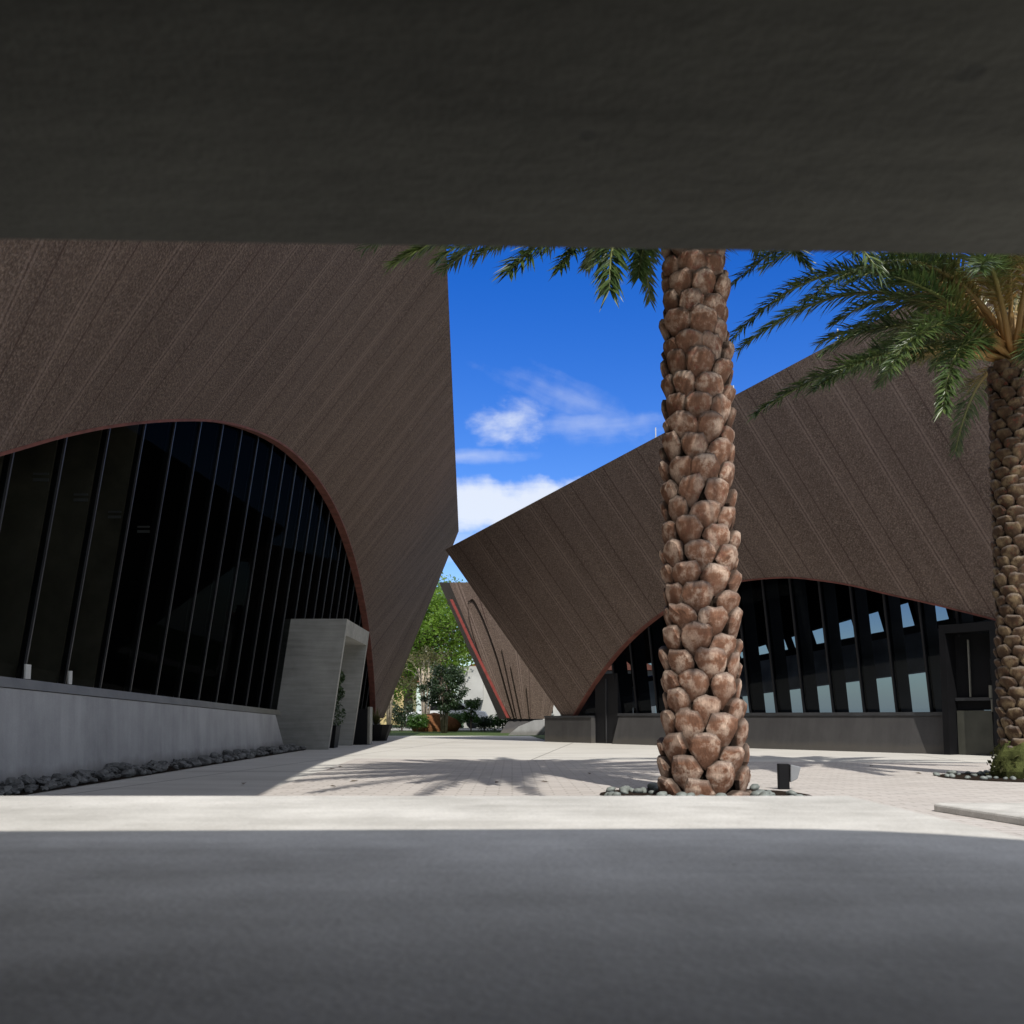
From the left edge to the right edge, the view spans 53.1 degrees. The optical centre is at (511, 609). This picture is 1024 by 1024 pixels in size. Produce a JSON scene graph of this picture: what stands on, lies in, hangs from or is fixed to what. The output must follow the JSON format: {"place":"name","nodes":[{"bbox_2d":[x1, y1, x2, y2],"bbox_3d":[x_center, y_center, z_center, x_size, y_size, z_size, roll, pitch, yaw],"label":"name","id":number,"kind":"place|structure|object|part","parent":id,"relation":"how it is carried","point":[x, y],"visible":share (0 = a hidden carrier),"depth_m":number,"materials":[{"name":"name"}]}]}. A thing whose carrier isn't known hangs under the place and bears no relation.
{"place":"outdoors","nodes":[
{"label":"outdoors","id":0,"kind":"place"},
{"bbox_2d":[380,676,418,724],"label":"yellow house","id":1,"kind":"structure","parent":0,"point":[382,722],"depth_m":77.69,"materials":[{"name":"beige paint"}]},
{"bbox_2d":[391,728,501,729],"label":"street","id":2,"kind":"structure","parent":0,"point":[459,729],"depth_m":48.65,"materials":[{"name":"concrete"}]},
{"bbox_2d":[404,645,461,713],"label":"tree","id":3,"kind":"object","parent":2,"relation":"on","point":[425,708],"visible":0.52,"depth_m":49.75,"materials":[{"name":"green plant"}]},
{"bbox_2d":[406,701,487,727],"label":"parked car","id":4,"kind":"object","parent":2,"relation":"on","point":[480,713],"visible":0.18,"depth_m":53.08,"materials":[{"name":"white paint"}]},
{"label":"window","id":5,"kind":"part","parent":4,"relation":"part of","materials":[{"name":"black glass"}]},
{"bbox_2d":[448,711,466,727],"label":"shrub","id":6,"kind":"object","parent":2,"relation":"on","point":[457,716],"visible":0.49,"depth_m":45.66,"materials":[{"name":"green plant"}]},
{"bbox_2d":[389,723,544,739],"bbox_3d":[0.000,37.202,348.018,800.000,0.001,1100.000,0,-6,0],"label":"ground","id":7,"kind":"structure","parent":0,"point":[456,733],"depth_m":38.23,"materials":[{"name":"green plant"}]},
{"bbox_2d":[0,239,458,786],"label":"flared pavilion","id":8,"kind":"structure","parent":7,"relation":"on","point":[222,465],"depth_m":12.42,"materials":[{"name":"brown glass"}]},
{"bbox_2d":[386,658,412,731],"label":"tree","id":9,"kind":"object","parent":7,"relation":"on","point":[389,716],"visible":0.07,"depth_m":40.71,"materials":[{"name":"green plant"}]},
{"bbox_2d":[384,701,416,730],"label":"shrub","id":10,"kind":"object","parent":7,"relation":"on","point":[400,718],"visible":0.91,"depth_m":43.56,"materials":[{"name":"green plant"}]},
{"bbox_2d":[405,712,429,731],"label":"shrub","id":11,"kind":"object","parent":7,"relation":"on","point":[418,721],"visible":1,"depth_m":42.03,"materials":[{"name":"green plant"}]},
{"bbox_2d":[392,572,473,727],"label":"oak tree","id":12,"kind":"object","parent":7,"relation":"on","point":[439,622],"visible":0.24,"depth_m":56.32,"materials":[{"name":"green plant"}]},
{"bbox_2d":[412,713,460,731],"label":"planter","id":13,"kind":"object","parent":7,"relation":"on","point":[454,724],"visible":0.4,"depth_m":42.89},
{"bbox_2d":[417,663,470,732],"bbox_3d":[-2.618,3.389,39.328,1.861,2.728,1.837,3,-7,-28],"label":"tree","id":14,"kind":"object","parent":7,"relation":"on","point":[447,701],"visible":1,"depth_m":39.14,"materials":[{"name":"green plant"}]},
{"bbox_2d":[461,698,481,730],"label":"tree","id":15,"kind":"object","parent":7,"relation":"on","point":[473,705],"visible":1,"depth_m":43.68,"materials":[{"name":"green plant"}]},
{"bbox_2d":[474,716,493,730],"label":"shrub","id":16,"kind":"object","parent":7,"relation":"on","point":[484,722],"visible":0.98,"depth_m":44.05,"materials":[{"name":"green plant"}]},
{"bbox_2d":[439,582,553,732],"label":"distant pavilion","id":17,"kind":"structure","parent":7,"relation":"on","point":[517,694],"depth_m":39.72,"materials":[{"name":"brown wood"}]},
{"bbox_2d":[488,714,508,730],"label":"shrub","id":18,"kind":"object","parent":7,"relation":"on","point":[497,722],"visible":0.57,"depth_m":44.36,"materials":[{"name":"green plant"}]},
{"bbox_2d":[459,663,559,727],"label":"white house","id":19,"kind":"structure","parent":7,"relation":"on","point":[475,685],"depth_m":56.54,"materials":[{"name":"paint"}]},
{"bbox_2d":[509,720,544,734],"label":"plinth wall","id":20,"kind":"structure","parent":7,"relation":"on","point":[535,727],"depth_m":34.77,"materials":[{"name":"concrete"}]},
{"bbox_2d":[18,736,993,795],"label":"plaza","id":21,"kind":"structure","parent":0,"point":[257,775],"depth_m":15.16,"materials":[{"name":"concrete"}]},
{"bbox_2d":[3,749,306,795],"bbox_3d":[-4.035,1.748,10.827,0.410,0.001,16.700,0,-6,0],"label":"rock bed","id":22,"kind":"object","parent":21,"relation":"on","point":[99,781],"visible":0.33,"depth_m":10.13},
{"bbox_2d":[0,785,11,793],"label":"river rock","id":23,"kind":"object","parent":22,"relation":"on","point":[5,789],"visible":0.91,"depth_m":7.95,"materials":[{"name":"grey stone"}]},
{"bbox_2d":[7,782,24,790],"bbox_3d":[-3.966,1.429,8.179,0.131,0.085,0.121,-21,12,-17],"label":"river rock","id":24,"kind":"object","parent":22,"relation":"on","point":[19,786],"visible":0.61,"depth_m":8.17,"materials":[{"name":"grey stone"}]},
{"bbox_2d":[18,776,30,784],"bbox_3d":[-4.048,1.427,8.507,0.102,0.076,0.082,1,-6,-10],"label":"river rock","id":25,"kind":"object","parent":22,"relation":"on","point":[26,781],"visible":0.69,"depth_m":8.48,"materials":[{"name":"grey stone"}]},
{"bbox_2d":[23,784,36,791],"bbox_3d":[-3.935,1.463,8.350,0.115,0.064,0.106,-11,11,-23],"label":"river rock","id":26,"kind":"object","parent":22,"relation":"on","point":[32,787],"visible":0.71,"depth_m":8.33,"materials":[{"name":"grey stone"}]},
{"bbox_2d":[24,774,35,785],"bbox_3d":[-4.069,1.441,8.582,0.138,0.089,0.176,19,-28,3],"label":"river rock","id":27,"kind":"object","parent":22,"relation":"on","point":[33,781],"visible":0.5,"depth_m":8.55,"materials":[{"name":"grey stone"}]},
{"bbox_2d":[38,780,48,784],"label":"river rock","id":28,"kind":"object","parent":22,"relation":"on","point":[43,782],"visible":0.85,"depth_m":8.77,"materials":[{"name":"grey stone"}]},
{"bbox_2d":[40,786,48,790],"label":"river rock","id":29,"kind":"object","parent":22,"relation":"on","point":[44,788],"visible":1,"depth_m":8.44,"materials":[{"name":"grey stone"}]},
{"bbox_2d":[39,777,50,785],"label":"river rock","id":30,"kind":"object","parent":22,"relation":"on","point":[47,778],"visible":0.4,"depth_m":8.89,"materials":[{"name":"grey stone"}]},
{"bbox_2d":[44,781,56,789],"bbox_3d":[-3.869,1.476,8.592,0.116,0.065,0.107,-18,9,-18],"label":"river rock","id":31,"kind":"object","parent":22,"relation":"on","point":[50,785],"visible":0.87,"depth_m":8.57,"materials":[{"name":"grey stone"}]},
{"bbox_2d":[51,773,62,781],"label":"river rock","id":32,"kind":"object","parent":22,"relation":"on","point":[53,776],"visible":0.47,"depth_m":9.09,"materials":[{"name":"grey stone"}]},
{"bbox_2d":[54,774,67,780],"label":"river rock","id":33,"kind":"object","parent":32,"relation":"on","point":[60,776],"visible":0.62,"depth_m":9.08,"materials":[{"name":"grey stone"}]},
{"bbox_2d":[59,778,70,784],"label":"river rock","id":34,"kind":"object","parent":22,"relation":"on","point":[66,781],"visible":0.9,"depth_m":9.01,"materials":[{"name":"grey stone"}]},
{"bbox_2d":[67,778,79,785],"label":"river rock","id":35,"kind":"object","parent":22,"relation":"on","point":[74,782],"visible":0.97,"depth_m":9.02,"materials":[{"name":"grey stone"}]},
{"bbox_2d":[75,775,86,778],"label":"river rock","id":36,"kind":"object","parent":22,"relation":"on","point":[78,777],"visible":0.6,"depth_m":9.31,"materials":[{"name":"grey stone"}]},
{"bbox_2d":[75,769,90,775],"bbox_3d":[-4.039,1.554,9.643,0.154,0.078,0.121,31,-15,-38],"label":"river rock","id":37,"kind":"object","parent":22,"relation":"on","point":[84,771],"visible":0.46,"depth_m":9.64,"materials":[{"name":"grey stone"}]},
{"bbox_2d":[83,774,92,780],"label":"river rock","id":38,"kind":"object","parent":22,"relation":"on","point":[89,777],"visible":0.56,"depth_m":9.45,"materials":[{"name":"grey stone"}]},
{"bbox_2d":[97,772,106,779],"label":"river rock","id":39,"kind":"object","parent":22,"relation":"on","point":[100,775],"visible":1,"depth_m":9.82,"materials":[{"name":"grey stone"}]},
{"bbox_2d":[95,770,108,777],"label":"river rock","id":40,"kind":"object","parent":22,"relation":"on","point":[105,771],"visible":0.44,"depth_m":9.97,"materials":[{"name":"grey stone"}]},
{"bbox_2d":[102,775,109,779],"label":"river rock","id":41,"kind":"object","parent":22,"relation":"on","point":[106,777],"visible":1,"depth_m":9.83,"materials":[{"name":"grey stone"}]},
{"bbox_2d":[106,762,118,767],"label":"river rock","id":42,"kind":"object","parent":22,"relation":"on","point":[115,764],"visible":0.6,"depth_m":10.65,"materials":[{"name":"grey stone"}]},
{"bbox_2d":[111,767,118,772],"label":"river rock","id":43,"kind":"object","parent":22,"relation":"on","point":[114,769],"visible":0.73,"depth_m":10.57,"materials":[{"name":"grey stone"}]},
{"bbox_2d":[121,768,134,776],"bbox_3d":[-3.902,1.664,10.393,0.120,0.078,0.153,-24,2,33],"label":"river rock","id":44,"kind":"object","parent":22,"relation":"on","point":[128,772],"visible":1,"depth_m":10.35,"materials":[{"name":"grey stone"}]},
{"bbox_2d":[150,763,161,770],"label":"river rock","id":45,"kind":"object","parent":22,"relation":"on","point":[158,764],"visible":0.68,"depth_m":11.29,"materials":[{"name":"grey stone"}]},
{"bbox_2d":[152,766,161,771],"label":"river rock","id":46,"kind":"object","parent":22,"relation":"on","point":[157,768],"visible":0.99,"depth_m":11.16,"materials":[{"name":"grey stone"}]},
{"bbox_2d":[177,760,186,767],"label":"river rock","id":47,"kind":"object","parent":22,"relation":"on","point":[181,763],"visible":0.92,"depth_m":12.24,"materials":[{"name":"grey stone"}]},
{"bbox_2d":[190,759,198,766],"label":"river rock","id":48,"kind":"object","parent":22,"relation":"on","point":[194,763],"visible":0.95,"depth_m":12.54,"materials":[{"name":"grey stone"}]},
{"bbox_2d":[173,743,306,765],"bbox_3d":[-4.029,2.215,15.812,0.493,0.157,6.442,0,-6,0],"label":"rock strip","id":49,"kind":"object","parent":22,"relation":"on","point":[236,754],"visible":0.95,"depth_m":15.02,"materials":[{"name":"grey stone"}]},
{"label":"river rock","id":50,"kind":"object","parent":22,"relation":"on","visible":0},
{"bbox_2d":[118,763,127,769],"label":"river rock","id":51,"kind":"object","parent":50,"relation":"on","point":[122,766],"visible":0.93,"depth_m":10.68,"materials":[{"name":"grey stone"}]},
{"bbox_2d":[276,619,368,749],"bbox_3d":[-3.939,1.570,20.825,1.621,2.470,3.050,0,-6,0],"label":"entrance portal","id":52,"kind":"object","parent":21,"relation":"on","point":[320,654],"visible":0.66,"depth_m":19.35,"materials":[{"name":"concrete"}]},
{"bbox_2d":[329,670,346,747],"bbox_3d":[-3.650,1.978,20.408,0.698,1.552,0.593,0,-6,0],"label":"topiary","id":53,"kind":"object","parent":21,"relation":"on","point":[335,734],"visible":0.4,"depth_m":20.36,"materials":[{"name":"green plant"}]},
{"bbox_2d":[353,707,372,744],"bbox_3d":[-3.345,2.589,22.754,0.430,0.832,0.400,0,-6,0],"label":"black bin","id":54,"kind":"object","parent":21,"relation":"on","point":[363,733],"visible":0.83,"depth_m":22.56,"materials":[{"name":"metal"}]},
{"bbox_2d":[372,707,392,740],"bbox_3d":[-3.500,2.935,26.337,0.880,0.888,0.880,0,-6,0],"label":"planter bowl","id":55,"kind":"object","parent":21,"relation":"on","point":[380,732],"visible":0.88,"depth_m":26.07,"materials":[{"name":"black metal"}]},
{"bbox_2d":[445,256,1023,753],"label":"angular pavilion","id":56,"kind":"structure","parent":21,"relation":"on","point":[863,526],"depth_m":18.86,"materials":[{"name":"brown wood"}]},
{"bbox_2d":[595,673,621,742],"bbox_3d":[2.373,2.321,23.949,0.500,1.610,0.784,4,-7,-36],"label":"entrance door","id":57,"kind":"structure","parent":56,"relation":"attached to","point":[607,703],"depth_m":23.80,"materials":[{"name":"black glass"}]},
{"bbox_2d":[938,621,999,754],"bbox_3d":[7.563,1.292,16.551,0.620,2.110,0.976,4,-7,-36],"label":"glazed door","id":58,"kind":"structure","parent":56,"relation":"attached to","point":[968,667],"depth_m":16.61,"materials":[{"name":"black metal"}]},
{"bbox_2d":[0,796,1023,1023],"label":"road","id":59,"kind":"structure","parent":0,"point":[482,910],"depth_m":0.79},
{"bbox_2d":[0,0,1023,254],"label":"concrete canopy","id":60,"kind":"object","parent":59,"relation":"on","point":[888,126],"depth_m":0.66,"materials":[{"name":"grey concrete"}]},
{"bbox_2d":[253,758,1023,837],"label":"brick paving","id":61,"kind":"structure","parent":0,"point":[906,786],"depth_m":9.69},
{"bbox_2d":[599,788,810,795],"bbox_3d":[1.502,1.447,7.992,1.640,0.001,1.640,0,-6,0],"label":"palm pit","id":62,"kind":"object","parent":61,"relation":"on","point":[779,793],"visible":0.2,"depth_m":8.11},
{"bbox_2d":[606,787,615,791],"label":"pebble","id":63,"kind":"object","parent":62,"relation":"on","point":[608,789],"visible":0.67,"depth_m":8.29,"materials":[{"name":"grey stone"}]},
{"bbox_2d":[611,792,620,795],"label":"pebble","id":64,"kind":"object","parent":62,"relation":"on","point":[616,794],"visible":0.56,"depth_m":7.70,"materials":[{"name":"grey stone"}]},
{"bbox_2d":[620,789,628,793],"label":"pebble","id":65,"kind":"object","parent":62,"relation":"on","point":[622,791],"visible":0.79,"depth_m":8.06,"materials":[{"name":"grey stone"}]},
{"bbox_2d":[633,788,643,792],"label":"pebble","id":66,"kind":"object","parent":62,"relation":"on","point":[637,790],"visible":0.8,"depth_m":8.13,"materials":[{"name":"grey stone"}]},
{"bbox_2d":[647,783,657,788],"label":"pebble","id":67,"kind":"object","parent":62,"relation":"on","point":[651,785],"visible":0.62,"depth_m":8.63,"materials":[{"name":"grey stone"}]},
{"bbox_2d":[353,245,955,795],"bbox_3d":[1.316,-1.783,7.892,6.674,6.901,7.030,0,-6,0],"label":"date palm","id":68,"kind":"object","parent":62,"relation":"on","point":[703,747],"visible":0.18,"depth_m":7.99,"materials":[{"name":"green plant"}]},
{"bbox_2d":[656,791,667,795],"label":"pebble","id":69,"kind":"object","parent":62,"relation":"on","point":[662,793],"visible":0.56,"depth_m":7.74,"materials":[{"name":"grey stone"}]},
{"bbox_2d":[675,792,686,795],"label":"pebble","id":70,"kind":"object","parent":62,"relation":"on","point":[681,794],"visible":0.5,"depth_m":7.60,"materials":[{"name":"grey stone"}]},
{"bbox_2d":[715,793,726,795],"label":"pebble","id":71,"kind":"object","parent":62,"relation":"on","point":[720,794],"visible":0.44,"depth_m":7.53,"materials":[{"name":"grey stone"}]},
{"bbox_2d":[749,784,759,789],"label":"pebble","id":72,"kind":"object","parent":62,"relation":"on","point":[754,786],"visible":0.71,"depth_m":8.55,"materials":[{"name":"white stone"}]},
{"bbox_2d":[750,791,760,795],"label":"pebble","id":73,"kind":"object","parent":62,"relation":"on","point":[755,793],"visible":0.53,"depth_m":7.75,"materials":[{"name":"grey stone"}]},
{"bbox_2d":[787,790,796,795],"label":"pebble","id":74,"kind":"object","parent":62,"relation":"on","point":[791,792],"visible":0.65,"depth_m":7.91,"materials":[{"name":"grey stone"}]},
{"bbox_2d":[777,764,800,788],"bbox_3d":[2.344,1.422,8.675,0.183,0.225,0.110,0,-6,0],"label":"ground spotlight","id":75,"kind":"object","parent":61,"relation":"on","point":[787,774],"visible":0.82,"depth_m":8.64,"materials":[{"name":"black metal"}]},
{"bbox_2d":[939,773,1023,781],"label":"palm pit","id":76,"kind":"object","parent":61,"relation":"on","point":[962,775],"visible":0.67,"depth_m":10.08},
{"bbox_2d":[728,251,1023,778],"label":"date palm","id":77,"kind":"object","parent":76,"relation":"on","point":[969,324],"visible":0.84,"depth_m":10.32,"materials":[{"name":"green plant"}]},
{"bbox_2d":[416,246,985,711],"label":"sky","id":78,"kind":"structure","parent":0,"point":[550,388],"materials":[{"name":"blue"}]},
{"bbox_2d":[934,803,1023,825],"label":"raised pavement","id":79,"kind":"structure","parent":0,"point":[1011,813],"depth_m":6.28,"materials":[{"name":"concrete"}]},
{"label":"river rock","id":80,"kind":"object","parent":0,"visible":0},
{"bbox_2d":[3,777,20,785],"bbox_3d":[-4.016,1.396,8.224,0.137,0.083,0.148,-19,-24,-16],"label":"river rock","id":81,"kind":"object","parent":80,"relation":"on","point":[10,780],"visible":0.74,"depth_m":8.18,"materials":[{"name":"grey stone"}]},
{"label":"river rock","id":82,"kind":"object","parent":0,"visible":0},
{"bbox_2d":[73,771,83,776],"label":"river rock","id":83,"kind":"object","parent":82,"relation":"on","point":[78,773],"visible":0.53,"depth_m":9.48,"materials":[{"name":"grey stone"}]}
]}

